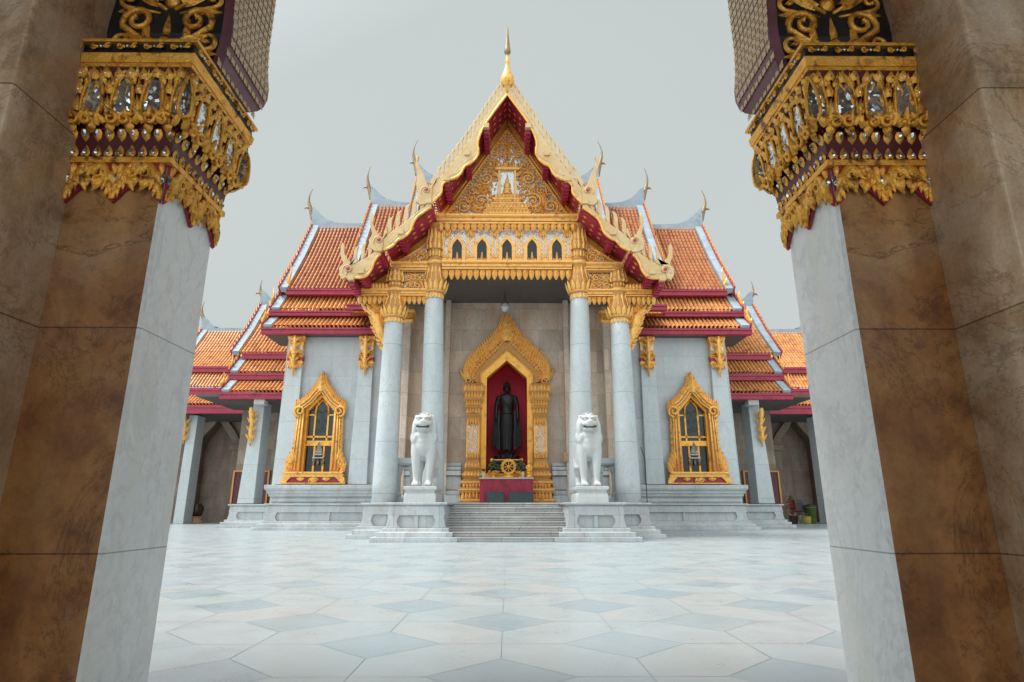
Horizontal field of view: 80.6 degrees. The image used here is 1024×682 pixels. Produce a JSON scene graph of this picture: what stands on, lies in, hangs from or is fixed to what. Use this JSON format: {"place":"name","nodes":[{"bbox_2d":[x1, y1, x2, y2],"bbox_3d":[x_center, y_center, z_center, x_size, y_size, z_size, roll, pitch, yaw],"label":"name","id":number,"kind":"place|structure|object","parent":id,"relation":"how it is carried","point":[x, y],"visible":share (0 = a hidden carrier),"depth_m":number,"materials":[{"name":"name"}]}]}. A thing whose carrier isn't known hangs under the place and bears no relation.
{"place":"outdoors","nodes":[
{"label":"outdoors","id":0,"kind":"place"},
{"bbox_2d":[148,522,847,681],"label":"courtyard floor","id":1,"kind":"structure","parent":0,"point":[297,652],"depth_m":5.53,"materials":[{"name":"white stone"}]},
{"bbox_2d":[0,0,275,681],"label":"marble pillar","id":2,"kind":"structure","parent":1,"relation":"on","point":[128,128],"depth_m":2.72,"materials":[{"name":"brown stone"}]},
{"bbox_2d":[192,504,203,522],"bbox_3d":[-18.801,10.252,35.938,0.924,1.128,0.924,6,-17,-22],"label":"glazed jar","id":3,"kind":"object","parent":1,"relation":"on","point":[198,509],"visible":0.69,"depth_m":35.69,"materials":[{"name":"brown ceramic"}]},
{"bbox_2d":[170,301,280,523],"bbox_3d":[-18.388,4.115,38.976,17.360,14.579,7.547,0,-15,0],"label":"cloister gallery","id":4,"kind":"object","parent":1,"relation":"on","point":[209,451],"visible":0.09,"depth_m":38.53,"materials":[{"name":"orange tile"}]},
{"bbox_2d":[196,25,809,541],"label":"temple hall","id":5,"kind":"structure","parent":1,"relation":"on","point":[386,321],"depth_m":23.45,"materials":[{"name":"stone"}]},
{"bbox_2d":[230,470,270,502],"bbox_3d":[-14.238,7.939,32.884,1.980,1.745,0.160,0,-15,0],"label":"side door","id":6,"kind":"structure","parent":5,"relation":"in","point":[237,474],"depth_m":32.87,"materials":[{"name":"red paint"}]},
{"bbox_2d":[254,399,267,405],"bbox_3d":[-12.517,2.972,30.145,0.520,0.447,0.525,0,-15,0],"label":"floodlight","id":7,"kind":"object","parent":5,"relation":"attached to","point":[260,402],"visible":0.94,"depth_m":29.91,"materials":[{"name":"metal"}]},
{"bbox_2d":[280,371,346,483],"bbox_3d":[-8.531,3.769,26.725,2.758,4.972,0.690,0,-15,0],"label":"wing window","id":8,"kind":"structure","parent":5,"relation":"in","point":[316,456],"depth_m":26.68,"materials":[{"name":"gold paint"}]},
{"bbox_2d":[403,412,442,501],"bbox_3d":[-2.600,3.497,18.139,0.940,2.613,1.808,0,-15,0],"label":"guardian lion","id":9,"kind":"object","parent":5,"relation":"on","point":[424,437],"visible":1,"depth_m":17.59},
{"bbox_2d":[486,492,503,502],"bbox_3d":[-0.586,5.428,20.959,0.625,0.388,0.110,0,-15,0],"label":"stone plaque","id":10,"kind":"object","parent":5,"relation":"on","point":[494,497],"visible":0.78,"depth_m":20.94,"materials":[{"name":"grey stone"}]},
{"bbox_2d":[501,300,508,311],"bbox_3d":[-0.270,-1.464,22.808,0.320,0.757,0.320,0,-15,0],"label":"hanging lamp","id":11,"kind":"object","parent":5,"relation":"hanging from","point":[504,305],"visible":1,"depth_m":22.66,"materials":[{"name":"white glass"}]},
{"bbox_2d":[491,382,521,470],"bbox_3d":[-0.202,3.308,23.381,0.994,3.543,0.994,-15,-21,43],"label":"standing statue","id":12,"kind":"object","parent":5,"relation":"in","point":[506,433],"visible":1,"depth_m":23.32,"materials":[{"name":"black metal"}]},
{"bbox_2d":[479,473,533,502],"bbox_3d":[-0.194,5.284,21.669,1.934,1.044,0.970,0,-15,0],"label":"altar table","id":13,"kind":"object","parent":5,"relation":"on","point":[499,483],"visible":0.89,"depth_m":21.26,"materials":[{"name":"red paint"}]},
{"bbox_2d":[488,459,499,477],"bbox_3d":[-0.659,4.566,21.689,0.450,0.684,0.455,0,-15,0],"label":"flower bowl","id":14,"kind":"object","parent":13,"relation":"on","point":[493,465],"visible":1,"depth_m":21.57,"materials":[{"name":"green plant"}]},
{"bbox_2d":[489,458,524,472],"bbox_3d":[-0.185,4.571,22.085,1.321,0.544,0.407,0,-15,0],"label":"offering stand","id":15,"kind":"object","parent":13,"relation":"on","point":[499,462],"visible":0.38,"depth_m":21.96,"materials":[{"name":"gold metal"}]},
{"bbox_2d":[500,459,516,477],"bbox_3d":[-0.122,4.552,21.638,0.602,0.683,0.270,0,-15,0],"label":"golden wheel","id":16,"kind":"object","parent":13,"relation":"on","point":[508,474],"visible":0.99,"depth_m":21.61,"materials":[{"name":"gold metal"}]},
{"bbox_2d":[515,459,526,477],"bbox_3d":[0.322,4.571,21.689,0.438,0.674,0.462,0,-15,0],"label":"flower bowl","id":17,"kind":"object","parent":13,"relation":"on","point":[518,470],"visible":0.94,"depth_m":21.56,"materials":[{"name":"green plant"}]},
{"bbox_2d":[525,460,532,477],"bbox_3d":[0.611,4.537,21.648,0.280,0.718,0.280,0,-15,0],"label":"gilded figurine","id":18,"kind":"object","parent":13,"relation":"on","point":[529,470],"visible":0.99,"depth_m":21.54,"materials":[{"name":"gold metal"}]},
{"bbox_2d":[509,492,532,502],"bbox_3d":[0.304,5.430,20.965,0.845,0.388,0.110,0,-15,0],"label":"stone plaque","id":19,"kind":"object","parent":5,"relation":"on","point":[520,497],"visible":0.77,"depth_m":20.94,"materials":[{"name":"grey stone"}]},
{"bbox_2d":[563,452,568,461],"bbox_3d":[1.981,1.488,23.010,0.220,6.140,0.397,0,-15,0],"label":"junction box","id":20,"kind":"object","parent":5,"relation":"attached to","point":[565,456],"visible":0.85,"depth_m":22.05,"materials":[{"name":"beige plastic"}]},
{"bbox_2d":[570,412,608,501],"bbox_3d":[2.266,3.506,18.172,0.940,2.613,1.808,0,-15,0],"label":"guardian lion","id":21,"kind":"object","parent":5,"relation":"on","point":[588,440],"visible":1,"depth_m":17.62},
{"bbox_2d":[640,447,647,502],"bbox_3d":[5.246,5.336,24.033,0.187,2.224,0.029,-12,-20,38],"label":"black pipe","id":22,"kind":"object","parent":5,"relation":"attached to","point":[645,474],"visible":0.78,"depth_m":23.98,"materials":[{"name":"metal"}]},
{"bbox_2d":[666,371,731,483],"bbox_3d":[8.081,3.799,26.837,2.758,4.972,0.690,0,-15,0],"label":"wing window","id":23,"kind":"structure","parent":5,"relation":"in","point":[696,456],"depth_m":26.79,"materials":[{"name":"gold paint"}]},
{"bbox_2d":[745,400,758,405],"bbox_3d":[12.023,3.018,30.310,0.520,0.447,0.525,0,-15,0],"label":"floodlight","id":24,"kind":"object","parent":5,"relation":"attached to","point":[751,402],"visible":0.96,"depth_m":30.05,"materials":[{"name":"metal"}]},
{"bbox_2d":[742,471,782,502],"bbox_3d":[13.688,7.991,33.072,1.980,1.745,0.160,0,-15,0],"label":"side door","id":25,"kind":"structure","parent":5,"relation":"in","point":[775,478],"depth_m":33.07,"materials":[{"name":"paint"}]},
{"bbox_2d":[730,326,826,523],"bbox_3d":[17.770,4.183,39.220,17.360,14.579,7.547,0,-15,0],"label":"cloister gallery","id":26,"kind":"object","parent":1,"relation":"on","point":[795,452],"visible":0.09,"depth_m":39.26,"materials":[{"name":"orange tile"}]},
{"bbox_2d":[786,495,797,523],"bbox_3d":[16.087,9.658,34.679,0.599,1.605,0.594,0,-15,0],"label":"flowering plant","id":27,"kind":"object","parent":1,"relation":"on","point":[793,518],"visible":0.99,"depth_m":34.59,"materials":[{"name":"red plant"}]},
{"bbox_2d":[794,500,807,521],"bbox_3d":[16.639,9.821,34.726,0.532,1.326,0.620,0,-15,0],"label":"black chair","id":28,"kind":"object","parent":1,"relation":"on","point":[799,508],"visible":0.69,"depth_m":34.95,"materials":[{"name":"paint"}]},
{"bbox_2d":[802,514,810,523],"bbox_3d":[16.623,10.016,34.081,0.500,0.596,0.500,0,-15,0],"label":"yellow pot","id":29,"kind":"object","parent":1,"relation":"on","point":[806,518],"visible":0.99,"depth_m":33.90,"materials":[{"name":"ceramic"}]},
{"bbox_2d":[803,504,816,523],"bbox_3d":[17.211,9.971,34.824,0.740,1.078,0.729,0,-15,0],"label":"green bin","id":30,"kind":"object","parent":1,"relation":"on","point":[810,509],"visible":0.85,"depth_m":34.59,"materials":[{"name":"plastic"}]},
{"bbox_2d":[728,0,1023,681],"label":"marble pillar","id":31,"kind":"structure","parent":1,"relation":"on","point":[886,141],"depth_m":2.69,"materials":[{"name":"brown stone"}]},
{"bbox_2d":[190,0,808,388],"label":"sky","id":32,"kind":"structure","parent":0,"point":[354,85],"materials":[{"name":"grey"}]}
]}

